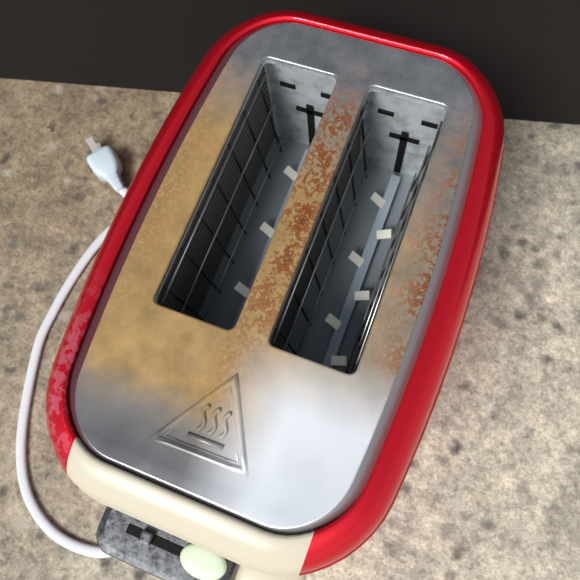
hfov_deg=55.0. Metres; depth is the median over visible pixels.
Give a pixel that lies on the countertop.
(490, 488)
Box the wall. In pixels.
[0,0,579,124]
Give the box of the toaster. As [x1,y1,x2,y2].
[46,10,504,579]
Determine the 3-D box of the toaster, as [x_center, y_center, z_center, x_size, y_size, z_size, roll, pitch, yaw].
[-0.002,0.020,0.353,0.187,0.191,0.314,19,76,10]
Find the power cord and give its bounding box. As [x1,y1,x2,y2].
[16,136,127,557]
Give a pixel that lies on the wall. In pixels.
(523, 56)
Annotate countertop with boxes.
[0,78,579,579]
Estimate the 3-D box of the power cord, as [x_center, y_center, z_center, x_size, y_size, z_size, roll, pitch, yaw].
[-0.170,0.033,0.451,0.141,0.022,0.344,-17,73,0]

